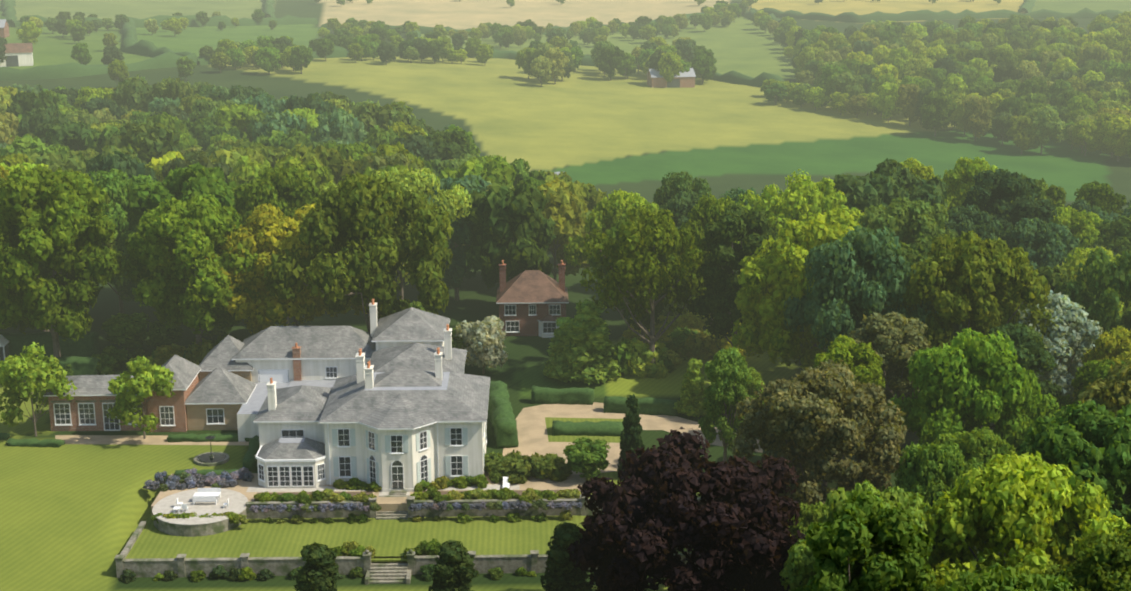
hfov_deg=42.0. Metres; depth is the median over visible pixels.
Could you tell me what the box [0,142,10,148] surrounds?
valley wood
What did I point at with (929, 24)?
tree
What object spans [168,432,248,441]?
yard hedge
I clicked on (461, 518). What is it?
wall base
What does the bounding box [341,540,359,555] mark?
wall plants
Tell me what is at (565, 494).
border terrace
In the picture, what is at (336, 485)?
shrubs
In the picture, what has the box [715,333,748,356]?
shrubs
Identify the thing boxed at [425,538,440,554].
wall plants
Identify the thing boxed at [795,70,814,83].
tree
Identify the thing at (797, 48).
tree
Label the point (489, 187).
valley wood
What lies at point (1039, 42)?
tree
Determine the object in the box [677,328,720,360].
shrubs
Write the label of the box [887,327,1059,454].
tree
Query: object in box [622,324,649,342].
drive shrubs
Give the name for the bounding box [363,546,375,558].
wall plants
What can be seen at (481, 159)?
valley wood
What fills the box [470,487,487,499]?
border terrace
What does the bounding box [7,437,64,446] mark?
hedge
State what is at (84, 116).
valley wood
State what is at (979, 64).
tree
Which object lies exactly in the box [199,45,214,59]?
hedgerow
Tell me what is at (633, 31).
tree
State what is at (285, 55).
tree
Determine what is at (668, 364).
shrubs
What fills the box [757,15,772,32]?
row right top
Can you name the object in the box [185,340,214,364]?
hedge shrubs
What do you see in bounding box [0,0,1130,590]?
terrain
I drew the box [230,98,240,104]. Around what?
valley wood
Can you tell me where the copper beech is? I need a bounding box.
[566,426,808,590]
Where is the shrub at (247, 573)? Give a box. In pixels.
[237,566,256,580]
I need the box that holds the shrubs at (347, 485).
[340,481,352,489]
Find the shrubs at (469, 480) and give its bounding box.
[466,475,475,486]
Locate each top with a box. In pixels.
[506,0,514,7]
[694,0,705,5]
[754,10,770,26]
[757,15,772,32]
[767,20,778,35]
[773,27,783,44]
[778,21,791,28]
[779,16,796,25]
[1091,23,1107,31]
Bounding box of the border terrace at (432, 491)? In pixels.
[424,485,441,499]
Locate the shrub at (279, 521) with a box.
[276,518,285,523]
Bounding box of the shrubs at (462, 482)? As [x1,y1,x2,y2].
[452,476,468,488]
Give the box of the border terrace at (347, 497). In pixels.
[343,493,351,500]
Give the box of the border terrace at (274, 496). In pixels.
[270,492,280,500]
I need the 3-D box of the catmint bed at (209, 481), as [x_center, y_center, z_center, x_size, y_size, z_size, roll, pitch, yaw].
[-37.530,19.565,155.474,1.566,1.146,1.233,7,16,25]
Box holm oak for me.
[730,359,907,520]
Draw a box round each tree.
[0,37,7,62]
[0,342,77,436]
[16,21,41,44]
[19,16,29,25]
[28,16,42,27]
[44,17,56,33]
[54,19,67,36]
[56,11,71,19]
[65,19,86,32]
[70,25,86,42]
[70,42,91,64]
[73,12,84,24]
[73,16,82,23]
[83,21,94,35]
[92,20,101,31]
[101,18,114,30]
[101,46,124,64]
[102,33,118,46]
[103,120,181,163]
[106,356,175,438]
[107,59,129,83]
[114,14,129,28]
[144,19,158,34]
[160,20,167,29]
[166,17,181,34]
[172,12,182,15]
[176,56,196,80]
[179,17,188,29]
[195,11,209,26]
[211,11,220,16]
[217,21,225,30]
[231,17,239,27]
[251,9,264,22]
[252,109,307,147]
[254,46,281,74]
[269,20,276,28]
[279,46,298,71]
[289,45,312,73]
[317,27,329,37]
[326,18,340,32]
[336,0,344,4]
[340,23,350,28]
[346,17,358,26]
[349,26,362,37]
[356,20,367,28]
[362,27,368,34]
[363,21,374,27]
[368,27,386,40]
[371,24,387,31]
[373,20,386,28]
[394,26,403,34]
[404,22,419,32]
[405,32,417,40]
[424,31,442,38]
[424,41,448,62]
[431,36,452,61]
[434,26,448,36]
[438,157,515,188]
[448,29,455,37]
[451,33,465,46]
[457,30,467,45]
[468,27,482,39]
[478,23,489,40]
[483,22,492,37]
[491,23,501,31]
[493,32,503,47]
[498,27,511,32]
[501,32,514,47]
[512,25,525,35]
[514,29,527,47]
[515,21,526,26]
[515,47,537,78]
[525,19,536,29]
[525,26,534,40]
[527,50,545,80]
[529,55,551,85]
[532,26,542,35]
[533,33,541,40]
[537,42,554,51]
[544,47,569,83]
[545,30,563,42]
[549,36,571,49]
[550,299,621,384]
[551,27,566,37]
[560,47,574,64]
[560,51,574,80]
[565,30,573,38]
[569,22,580,36]
[569,40,580,48]
[570,46,584,70]
[577,21,586,33]
[579,30,586,42]
[583,32,590,44]
[584,17,596,26]
[588,21,602,28]
[590,28,605,43]
[590,41,613,73]
[593,35,606,43]
[595,45,624,79]
[601,26,609,36]
[607,20,618,33]
[613,18,622,30]
[616,52,635,79]
[618,23,629,37]
[622,56,638,77]
[628,25,639,40]
[631,46,642,73]
[634,16,651,24]
[638,24,656,40]
[638,49,655,70]
[640,41,658,49]
[643,55,650,73]
[645,49,671,72]
[648,22,659,35]
[649,37,669,45]
[655,45,676,52]
[656,15,666,24]
[657,52,682,82]
[661,26,673,36]
[662,16,675,26]
[670,24,678,36]
[672,14,688,30]
[672,37,690,46]
[675,39,695,61]
[675,50,687,61]
[680,59,690,72]
[687,45,705,61]
[689,13,698,27]
[690,49,716,81]
[691,53,713,83]
[698,14,712,31]
[703,7,716,16]
[711,14,719,26]
[713,3,725,9]
[716,0,727,4]
[719,6,727,11]
[721,10,735,25]
[721,17,729,26]
[728,3,741,19]
[731,208,890,368]
[737,3,746,14]
[737,169,863,337]
[745,0,757,7]
[760,79,779,95]
[764,83,787,104]
[777,29,789,45]
[779,82,795,101]
[782,46,793,58]
[783,225,944,352]
[785,27,803,48]
[790,85,806,106]
[791,53,799,67]
[793,28,808,45]
[793,38,807,54]
[794,36,811,49]
[794,46,824,71]
[794,83,813,104]
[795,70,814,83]
[798,40,812,52]
[799,29,821,42]
[803,60,816,84]
[804,86,830,110]
[806,61,818,84]
[808,40,828,56]
[811,25,826,31]
[815,61,840,84]
[817,64,850,100]
[819,32,837,43]
[819,91,831,108]
[821,26,839,33]
[822,50,841,61]
[823,235,969,378]
[824,72,839,95]
[825,158,948,222]
[827,32,851,50]
[828,92,848,114]
[830,71,864,112]
[834,43,852,49]
[835,46,852,58]
[839,58,860,74]
[844,25,858,39]
[844,95,867,117]
[847,30,869,48]
[847,51,872,70]
[848,312,930,433]
[853,40,874,59]
[857,60,876,73]
[858,63,877,75]
[858,195,958,247]
[860,24,876,31]
[860,74,876,93]
[860,92,878,115]
[863,27,884,39]
[864,20,883,27]
[866,37,884,59]
[870,63,901,83]
[871,44,890,62]
[871,73,896,93]
[871,81,901,121]
[872,106,882,115]
[876,201,887,207]
[879,30,900,42]
[879,40,892,46]
[880,24,901,38]
[880,57,904,79]
[883,230,1056,362]
[884,20,895,26]
[887,43,908,49]
[887,327,1059,454]
[888,46,912,60]
[889,84,901,118]
[891,22,905,33]
[893,40,906,47]
[895,57,908,72]
[895,83,920,125]
[899,76,925,111]
[900,30,921,45]
[904,57,933,75]
[905,22,927,38]
[907,39,927,53]
[910,71,932,82]
[913,50,940,62]
[914,86,944,124]
[917,39,931,51]
[919,89,956,136]
[921,35,934,43]
[922,79,934,88]
[923,21,935,28]
[924,451,1129,590]
[927,25,939,36]
[927,44,947,57]
[927,67,946,89]
[929,39,945,47]
[931,27,955,38]
[933,29,956,43]
[933,55,959,76]
[934,20,942,24]
[937,22,954,30]
[940,73,965,89]
[941,74,967,96]
[943,54,963,71]
[945,44,961,54]
[947,94,957,129]
[950,92,981,135]
[956,28,977,47]
[956,41,974,50]
[957,15,975,27]
[957,95,991,140]
[961,66,977,84]
[962,169,1057,247]
[962,266,1096,358]
[964,22,982,37]
[965,50,992,67]
[966,85,994,96]
[968,57,987,71]
[970,40,983,49]
[971,70,992,81]
[972,323,1061,438]
[975,33,998,50]
[976,22,986,31]
[976,76,995,86]
[978,18,993,23]
[981,22,1006,36]
[985,27,1007,44]
[985,48,1005,60]
[985,64,997,71]
[987,92,1007,118]
[988,69,993,77]
[988,115,1012,144]
[990,84,1011,93]
[991,50,1022,67]
[991,111,1012,135]
[992,62,1022,82]
[994,43,1012,50]
[994,88,1014,102]
[994,96,1022,116]
[998,18,1006,35]
[1001,79,1020,95]
[1003,14,1027,37]
[1006,25,1020,36]
[1006,29,1015,42]
[1006,115,1037,153]
[1008,37,1027,50]
[1016,60,1043,86]
[1016,76,1049,102]
[1018,60,1040,68]
[1019,92,1046,105]
[1020,102,1043,138]
[1023,52,1042,71]
[1023,104,1065,153]
[1025,15,1032,25]
[1027,19,1041,29]
[1028,31,1053,45]
[1029,25,1039,31]
[1030,39,1047,50]
[1031,26,1050,39]
[1031,45,1049,59]
[1039,50,1065,74]
[1040,20,1059,30]
[1042,17,1054,21]
[1043,61,1053,77]
[1046,81,1062,104]
[1047,43,1066,50]
[1047,79,1076,106]
[1048,57,1077,78]
[1049,36,1060,43]
[1050,71,1079,81]
[1051,25,1069,37]
[1052,106,1068,121]
[1052,246,1130,349]
[1053,358,1126,411]
[1054,247,1130,356]
[1055,90,1084,107]
[1056,37,1070,44]
[1058,17,1074,30]
[1058,44,1080,62]
[1060,108,1089,133]
[1061,48,1078,61]
[1062,31,1081,46]
[1063,122,1075,149]
[1064,16,1077,26]
[1065,75,1086,92]
[1066,93,1097,114]
[1067,115,1093,152]
[1070,27,1086,36]
[1071,326,1130,401]
[1072,117,1102,155]
[1076,44,1100,62]
[1076,46,1109,67]
[1077,65,1101,78]
[1078,360,1130,416]
[1079,59,1105,73]
[1081,31,1103,43]
[1081,41,1106,51]
[1081,70,1104,90]
[1085,80,1104,89]
[1085,89,1102,105]
[1086,86,1105,93]
[1087,15,1112,33]
[1092,112,1110,122]
[1094,35,1117,48]
[1095,100,1121,114]
[1095,113,1129,157]
[1096,107,1118,113]
[1099,59,1116,80]
[1100,27,1121,36]
[1101,81,1122,91]
[1101,88,1129,102]
[1102,116,1130,161]
[1106,62,1130,79]
[1107,49,1122,62]
[1111,23,1125,28]
[1111,109,1130,118]
[1112,39,1130,61]
[1115,15,1130,25]
[1115,35,1130,41]
[1116,11,1130,18]
[1116,23,1130,35]
[1119,102,1130,106]
[1122,105,1130,111]
[1124,128,1130,157]
[1125,80,1130,93]
[1126,53,1130,60]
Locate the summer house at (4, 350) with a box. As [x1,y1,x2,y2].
[0,334,8,360]
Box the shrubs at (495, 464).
[486,455,513,480]
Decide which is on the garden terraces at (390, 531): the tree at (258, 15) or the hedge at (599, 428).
the hedge at (599, 428)
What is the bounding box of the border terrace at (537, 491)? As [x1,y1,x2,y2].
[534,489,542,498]
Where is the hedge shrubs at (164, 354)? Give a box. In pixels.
[150,343,187,365]
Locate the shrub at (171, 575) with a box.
[163,570,177,580]
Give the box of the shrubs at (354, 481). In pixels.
[348,477,358,489]
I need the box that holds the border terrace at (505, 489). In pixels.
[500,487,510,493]
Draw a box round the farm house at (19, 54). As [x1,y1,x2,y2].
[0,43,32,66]
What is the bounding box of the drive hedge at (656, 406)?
[603,395,677,415]
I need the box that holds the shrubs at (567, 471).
[532,453,572,476]
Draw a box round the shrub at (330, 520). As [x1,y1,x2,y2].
[324,517,334,523]
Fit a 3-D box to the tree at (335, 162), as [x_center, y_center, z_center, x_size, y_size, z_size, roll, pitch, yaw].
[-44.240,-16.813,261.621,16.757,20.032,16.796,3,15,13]
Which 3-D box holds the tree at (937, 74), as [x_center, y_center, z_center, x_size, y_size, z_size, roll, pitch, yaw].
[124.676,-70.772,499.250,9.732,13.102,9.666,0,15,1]
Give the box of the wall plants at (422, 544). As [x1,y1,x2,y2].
[416,540,430,555]
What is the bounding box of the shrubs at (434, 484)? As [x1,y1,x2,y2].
[430,481,441,489]
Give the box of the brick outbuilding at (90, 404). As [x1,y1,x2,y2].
[43,355,200,431]
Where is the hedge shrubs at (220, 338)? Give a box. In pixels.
[198,331,237,360]
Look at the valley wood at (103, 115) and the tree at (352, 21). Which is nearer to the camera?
the valley wood at (103, 115)
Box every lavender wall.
[249,505,258,512]
[258,505,266,511]
[268,504,274,510]
[278,503,286,512]
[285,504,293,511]
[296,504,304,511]
[301,503,311,512]
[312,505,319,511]
[318,503,326,512]
[325,502,333,510]
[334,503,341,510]
[344,502,353,511]
[352,502,363,510]
[363,506,369,511]
[369,501,381,511]
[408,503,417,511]
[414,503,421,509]
[419,502,429,509]
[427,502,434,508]
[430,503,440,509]
[437,500,447,510]
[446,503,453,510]
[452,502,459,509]
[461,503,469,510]
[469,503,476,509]
[477,500,486,509]
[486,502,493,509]
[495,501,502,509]
[502,501,510,509]
[508,501,518,509]
[518,501,526,510]
[526,502,531,508]
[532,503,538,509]
[535,498,544,507]
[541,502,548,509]
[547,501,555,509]
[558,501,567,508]
[565,503,572,509]
[570,501,578,507]
[574,502,582,508]
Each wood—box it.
[0,86,25,113]
[0,112,19,143]
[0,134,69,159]
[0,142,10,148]
[0,153,35,166]
[0,162,53,207]
[0,165,114,332]
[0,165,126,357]
[0,166,9,180]
[0,246,19,299]
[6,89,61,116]
[12,83,43,94]
[16,105,58,137]
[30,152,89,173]
[34,114,74,144]
[37,88,73,109]
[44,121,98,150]
[51,88,80,107]
[59,105,79,114]
[66,108,101,125]
[69,149,98,158]
[71,86,113,111]
[80,96,124,119]
[85,123,127,154]
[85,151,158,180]
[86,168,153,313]
[90,122,122,133]
[92,108,117,121]
[95,120,125,125]
[101,144,141,162]
[107,118,130,123]
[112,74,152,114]
[117,174,238,255]
[121,109,144,119]
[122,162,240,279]
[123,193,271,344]
[129,111,156,123]
[145,76,193,111]
[145,150,184,182]
[146,112,189,135]
[148,97,181,112]
[150,104,189,119]
[162,151,232,182]
[175,130,201,150]
[178,94,211,114]
[178,149,209,161]
[179,117,218,150]
[181,145,203,154]
[189,98,235,126]
[190,81,215,94]
[193,85,228,100]
[197,85,211,93]
[203,126,243,148]
[205,132,237,152]
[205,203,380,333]
[208,145,236,157]
[209,145,266,166]
[211,138,242,149]
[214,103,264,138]
[221,139,251,148]
[224,85,265,101]
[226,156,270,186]
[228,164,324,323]
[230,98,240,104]
[239,92,285,124]
[245,112,281,141]
[247,142,289,169]
[253,128,309,154]
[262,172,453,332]
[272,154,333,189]
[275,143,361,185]
[283,107,318,134]
[284,92,336,114]
[307,140,337,148]
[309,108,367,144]
[318,91,351,108]
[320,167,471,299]
[323,98,355,117]
[324,141,374,164]
[351,99,373,115]
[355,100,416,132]
[357,141,424,170]
[358,152,422,173]
[361,164,412,177]
[363,125,402,149]
[387,121,425,137]
[390,132,443,163]
[410,153,432,172]
[411,117,433,134]
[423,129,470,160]
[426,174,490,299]
[430,158,467,176]
[441,124,480,153]
[454,152,479,159]
[461,181,511,247]
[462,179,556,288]
[468,154,509,165]
[507,158,549,187]
[522,176,545,186]
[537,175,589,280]
[538,170,571,180]
[547,193,591,274]
[559,175,569,181]
[559,179,607,210]
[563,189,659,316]
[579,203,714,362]
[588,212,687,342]
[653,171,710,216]
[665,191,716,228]
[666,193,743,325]
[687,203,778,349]
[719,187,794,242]
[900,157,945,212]
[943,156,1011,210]
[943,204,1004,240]
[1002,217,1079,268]
[1012,173,1068,214]
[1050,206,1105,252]
[1070,199,1119,223]
[1070,244,1120,256]
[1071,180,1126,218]
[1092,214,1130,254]
[1121,206,1130,217]
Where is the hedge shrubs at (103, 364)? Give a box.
[91,354,116,374]
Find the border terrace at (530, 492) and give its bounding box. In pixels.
[518,488,540,499]
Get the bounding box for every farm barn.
[0,19,9,37]
[646,68,695,87]
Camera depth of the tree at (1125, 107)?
444.82 m
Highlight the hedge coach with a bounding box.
[0,433,11,439]
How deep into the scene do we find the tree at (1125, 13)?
635.86 m
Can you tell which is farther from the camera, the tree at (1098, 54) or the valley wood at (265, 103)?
the tree at (1098, 54)
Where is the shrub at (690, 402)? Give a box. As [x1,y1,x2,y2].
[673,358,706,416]
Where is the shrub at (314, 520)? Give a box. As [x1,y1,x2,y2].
[309,517,318,523]
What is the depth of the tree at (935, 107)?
440.76 m
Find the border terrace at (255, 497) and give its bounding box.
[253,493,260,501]
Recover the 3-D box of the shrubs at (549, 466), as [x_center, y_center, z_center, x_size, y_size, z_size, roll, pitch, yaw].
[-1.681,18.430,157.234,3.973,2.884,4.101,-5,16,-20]
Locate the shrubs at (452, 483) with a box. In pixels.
[449,479,457,487]
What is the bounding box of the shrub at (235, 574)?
[229,568,241,580]
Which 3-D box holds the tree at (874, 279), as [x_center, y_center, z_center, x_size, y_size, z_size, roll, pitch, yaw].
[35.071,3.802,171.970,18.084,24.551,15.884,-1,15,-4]
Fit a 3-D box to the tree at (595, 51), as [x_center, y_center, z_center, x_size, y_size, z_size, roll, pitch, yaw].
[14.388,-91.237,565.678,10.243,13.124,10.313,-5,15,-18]
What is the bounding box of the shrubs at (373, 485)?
[365,481,379,490]
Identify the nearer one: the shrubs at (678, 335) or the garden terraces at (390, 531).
the garden terraces at (390, 531)
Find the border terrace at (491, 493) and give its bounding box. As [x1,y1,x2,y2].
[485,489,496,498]
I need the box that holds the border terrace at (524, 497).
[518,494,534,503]
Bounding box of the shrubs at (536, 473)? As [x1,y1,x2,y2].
[531,458,550,479]
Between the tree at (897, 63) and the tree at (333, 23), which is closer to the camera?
the tree at (897, 63)
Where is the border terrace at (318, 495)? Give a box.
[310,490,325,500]
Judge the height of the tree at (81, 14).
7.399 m
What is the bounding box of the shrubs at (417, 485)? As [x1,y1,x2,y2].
[414,482,422,491]
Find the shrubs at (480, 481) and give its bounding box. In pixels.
[471,474,488,488]
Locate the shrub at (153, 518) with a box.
[151,513,162,523]
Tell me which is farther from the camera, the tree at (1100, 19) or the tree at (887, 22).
the tree at (887, 22)
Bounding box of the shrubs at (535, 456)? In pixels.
[532,452,542,477]
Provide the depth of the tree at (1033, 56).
531.78 m
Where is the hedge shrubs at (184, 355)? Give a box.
[182,349,192,362]
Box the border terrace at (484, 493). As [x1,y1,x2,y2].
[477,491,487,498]
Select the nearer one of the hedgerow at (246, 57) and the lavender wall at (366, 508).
the lavender wall at (366, 508)
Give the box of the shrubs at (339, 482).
[335,479,344,488]
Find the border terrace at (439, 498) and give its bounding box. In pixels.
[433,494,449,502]
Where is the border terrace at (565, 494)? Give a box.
[559,489,573,498]
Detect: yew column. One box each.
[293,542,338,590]
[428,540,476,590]
[540,521,592,590]
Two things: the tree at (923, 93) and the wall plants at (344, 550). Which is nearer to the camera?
the wall plants at (344, 550)
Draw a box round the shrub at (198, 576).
[190,570,206,581]
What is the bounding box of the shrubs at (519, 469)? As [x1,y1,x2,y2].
[503,457,533,483]
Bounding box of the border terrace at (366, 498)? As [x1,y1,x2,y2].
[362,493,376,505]
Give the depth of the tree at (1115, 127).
405.20 m
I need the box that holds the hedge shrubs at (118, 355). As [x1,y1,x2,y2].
[100,345,128,371]
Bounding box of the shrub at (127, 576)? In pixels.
[120,568,135,583]
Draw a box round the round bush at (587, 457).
[563,437,610,478]
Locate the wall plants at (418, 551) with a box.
[414,545,427,555]
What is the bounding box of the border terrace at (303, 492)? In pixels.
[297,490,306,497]
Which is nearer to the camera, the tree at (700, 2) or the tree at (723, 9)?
the tree at (723, 9)
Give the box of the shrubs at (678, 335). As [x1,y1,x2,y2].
[664,326,709,351]
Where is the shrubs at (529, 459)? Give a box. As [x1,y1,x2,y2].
[505,450,534,478]
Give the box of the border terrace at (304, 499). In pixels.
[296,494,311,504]
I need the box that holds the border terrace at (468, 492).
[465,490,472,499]
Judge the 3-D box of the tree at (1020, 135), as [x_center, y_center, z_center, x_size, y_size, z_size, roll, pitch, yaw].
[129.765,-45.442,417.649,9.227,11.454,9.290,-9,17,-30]
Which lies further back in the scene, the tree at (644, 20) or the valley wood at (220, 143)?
the tree at (644, 20)
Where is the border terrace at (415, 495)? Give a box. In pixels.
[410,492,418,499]
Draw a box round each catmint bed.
[145,479,159,489]
[154,471,166,483]
[159,484,168,491]
[163,480,178,489]
[166,475,178,482]
[176,483,186,489]
[179,471,190,482]
[184,468,196,477]
[184,476,195,486]
[187,478,196,488]
[195,478,204,487]
[196,474,205,479]
[204,476,215,485]
[205,471,217,477]
[211,483,220,487]
[215,475,226,482]
[218,479,228,487]
[219,470,231,479]
[228,480,237,486]
[230,473,238,479]
[232,470,242,479]
[239,467,248,476]
[242,472,253,481]
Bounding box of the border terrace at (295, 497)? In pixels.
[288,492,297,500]
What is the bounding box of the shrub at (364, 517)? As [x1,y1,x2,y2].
[357,514,367,523]
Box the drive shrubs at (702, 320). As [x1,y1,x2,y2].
[697,314,709,326]
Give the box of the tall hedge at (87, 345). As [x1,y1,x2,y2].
[0,332,99,357]
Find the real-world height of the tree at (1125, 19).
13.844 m
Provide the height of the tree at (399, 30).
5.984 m
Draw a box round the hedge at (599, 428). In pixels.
[552,420,623,435]
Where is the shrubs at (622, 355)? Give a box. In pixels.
[608,337,641,375]
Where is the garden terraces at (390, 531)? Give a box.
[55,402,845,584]
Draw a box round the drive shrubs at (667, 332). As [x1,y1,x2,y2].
[646,315,674,343]
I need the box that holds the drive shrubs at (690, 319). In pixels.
[678,312,703,332]
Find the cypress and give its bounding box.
[617,394,644,475]
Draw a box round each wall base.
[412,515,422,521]
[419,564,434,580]
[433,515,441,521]
[457,513,468,523]
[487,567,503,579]
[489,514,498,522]
[507,512,521,522]
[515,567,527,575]
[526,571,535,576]
[534,512,547,522]
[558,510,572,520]
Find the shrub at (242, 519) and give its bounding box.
[235,515,247,523]
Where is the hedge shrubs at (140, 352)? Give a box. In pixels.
[121,346,149,370]
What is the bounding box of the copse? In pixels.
[529,41,541,49]
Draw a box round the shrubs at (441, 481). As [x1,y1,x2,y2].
[434,475,448,488]
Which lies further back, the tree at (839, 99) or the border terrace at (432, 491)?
the tree at (839, 99)
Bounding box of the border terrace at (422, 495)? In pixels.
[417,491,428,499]
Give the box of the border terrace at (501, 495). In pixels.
[493,489,511,500]
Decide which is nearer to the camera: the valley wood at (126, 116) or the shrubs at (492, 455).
the shrubs at (492, 455)
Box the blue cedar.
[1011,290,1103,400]
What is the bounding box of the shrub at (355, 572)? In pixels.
[348,567,363,577]
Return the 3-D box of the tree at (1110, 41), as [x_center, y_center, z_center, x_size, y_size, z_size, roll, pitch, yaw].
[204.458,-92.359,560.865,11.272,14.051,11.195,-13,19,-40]
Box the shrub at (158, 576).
[153,573,163,581]
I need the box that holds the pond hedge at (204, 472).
[174,468,238,476]
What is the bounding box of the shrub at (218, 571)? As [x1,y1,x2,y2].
[209,564,230,578]
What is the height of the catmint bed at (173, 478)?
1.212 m
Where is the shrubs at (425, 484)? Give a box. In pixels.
[417,480,429,491]
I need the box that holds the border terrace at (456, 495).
[447,490,463,499]
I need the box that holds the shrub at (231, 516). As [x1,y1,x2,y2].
[227,511,240,523]
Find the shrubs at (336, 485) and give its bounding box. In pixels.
[333,479,339,488]
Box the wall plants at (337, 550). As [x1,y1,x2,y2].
[333,546,342,555]
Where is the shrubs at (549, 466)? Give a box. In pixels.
[531,453,566,481]
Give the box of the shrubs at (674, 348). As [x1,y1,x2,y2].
[666,342,689,360]
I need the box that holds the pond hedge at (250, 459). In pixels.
[242,436,259,470]
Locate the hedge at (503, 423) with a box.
[488,381,518,448]
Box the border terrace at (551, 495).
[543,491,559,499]
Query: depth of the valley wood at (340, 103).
366.26 m
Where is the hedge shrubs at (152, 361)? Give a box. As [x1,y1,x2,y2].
[126,356,158,374]
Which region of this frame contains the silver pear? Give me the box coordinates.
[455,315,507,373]
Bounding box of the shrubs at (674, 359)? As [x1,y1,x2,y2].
[665,349,683,366]
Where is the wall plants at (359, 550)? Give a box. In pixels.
[348,545,365,557]
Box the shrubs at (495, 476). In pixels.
[488,469,504,483]
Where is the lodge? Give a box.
[496,260,568,336]
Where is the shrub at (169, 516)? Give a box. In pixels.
[166,513,175,519]
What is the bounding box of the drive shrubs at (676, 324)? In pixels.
[668,309,688,330]
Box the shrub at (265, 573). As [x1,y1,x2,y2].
[256,568,274,580]
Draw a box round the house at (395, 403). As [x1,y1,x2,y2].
[185,299,489,494]
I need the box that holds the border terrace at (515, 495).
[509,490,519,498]
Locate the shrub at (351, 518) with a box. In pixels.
[346,513,357,523]
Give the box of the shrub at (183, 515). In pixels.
[176,512,189,518]
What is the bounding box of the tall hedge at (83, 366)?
[21,357,98,377]
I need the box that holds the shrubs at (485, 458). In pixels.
[484,453,489,469]
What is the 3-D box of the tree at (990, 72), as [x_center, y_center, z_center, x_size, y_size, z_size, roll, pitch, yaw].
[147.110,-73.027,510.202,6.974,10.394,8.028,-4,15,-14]
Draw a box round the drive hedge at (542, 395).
[531,386,593,404]
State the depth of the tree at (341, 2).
857.12 m
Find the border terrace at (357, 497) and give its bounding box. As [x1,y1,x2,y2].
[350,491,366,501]
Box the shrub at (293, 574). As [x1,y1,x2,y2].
[288,566,302,580]
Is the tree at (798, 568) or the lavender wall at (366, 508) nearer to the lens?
the tree at (798, 568)
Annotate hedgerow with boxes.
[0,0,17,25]
[0,15,317,27]
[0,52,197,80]
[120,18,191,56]
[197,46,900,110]
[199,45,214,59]
[209,51,231,72]
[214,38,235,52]
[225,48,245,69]
[239,39,259,50]
[240,51,248,67]
[244,45,258,66]
[251,51,258,67]
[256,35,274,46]
[262,0,275,17]
[272,36,292,46]
[273,44,288,68]
[280,36,296,45]
[308,39,317,50]
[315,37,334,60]
[321,7,714,35]
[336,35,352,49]
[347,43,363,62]
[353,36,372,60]
[369,42,378,59]
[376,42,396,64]
[387,43,396,62]
[390,35,404,48]
[392,47,398,61]
[398,39,413,60]
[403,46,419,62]
[412,29,420,39]
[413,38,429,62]
[446,48,458,62]
[454,46,464,52]
[455,48,467,63]
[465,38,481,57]
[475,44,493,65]
[477,43,493,62]
[730,2,793,56]
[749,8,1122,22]
[1018,0,1035,12]
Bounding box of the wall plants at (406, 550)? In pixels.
[404,547,415,558]
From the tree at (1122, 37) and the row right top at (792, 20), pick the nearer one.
the tree at (1122, 37)
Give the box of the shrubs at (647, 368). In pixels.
[628,337,667,378]
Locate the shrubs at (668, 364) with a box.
[657,346,675,372]
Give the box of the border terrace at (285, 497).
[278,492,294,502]
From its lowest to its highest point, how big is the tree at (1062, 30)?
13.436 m
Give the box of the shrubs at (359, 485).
[355,480,366,489]
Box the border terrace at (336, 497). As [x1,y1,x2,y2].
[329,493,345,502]
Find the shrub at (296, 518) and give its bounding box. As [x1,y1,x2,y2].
[289,514,303,523]
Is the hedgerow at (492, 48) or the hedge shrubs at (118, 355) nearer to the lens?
the hedge shrubs at (118, 355)
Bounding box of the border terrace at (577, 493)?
[569,489,580,498]
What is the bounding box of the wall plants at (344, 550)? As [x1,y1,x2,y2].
[340,546,346,555]
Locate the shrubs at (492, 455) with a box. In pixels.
[484,452,502,464]
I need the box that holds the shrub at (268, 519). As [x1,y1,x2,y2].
[264,517,271,522]

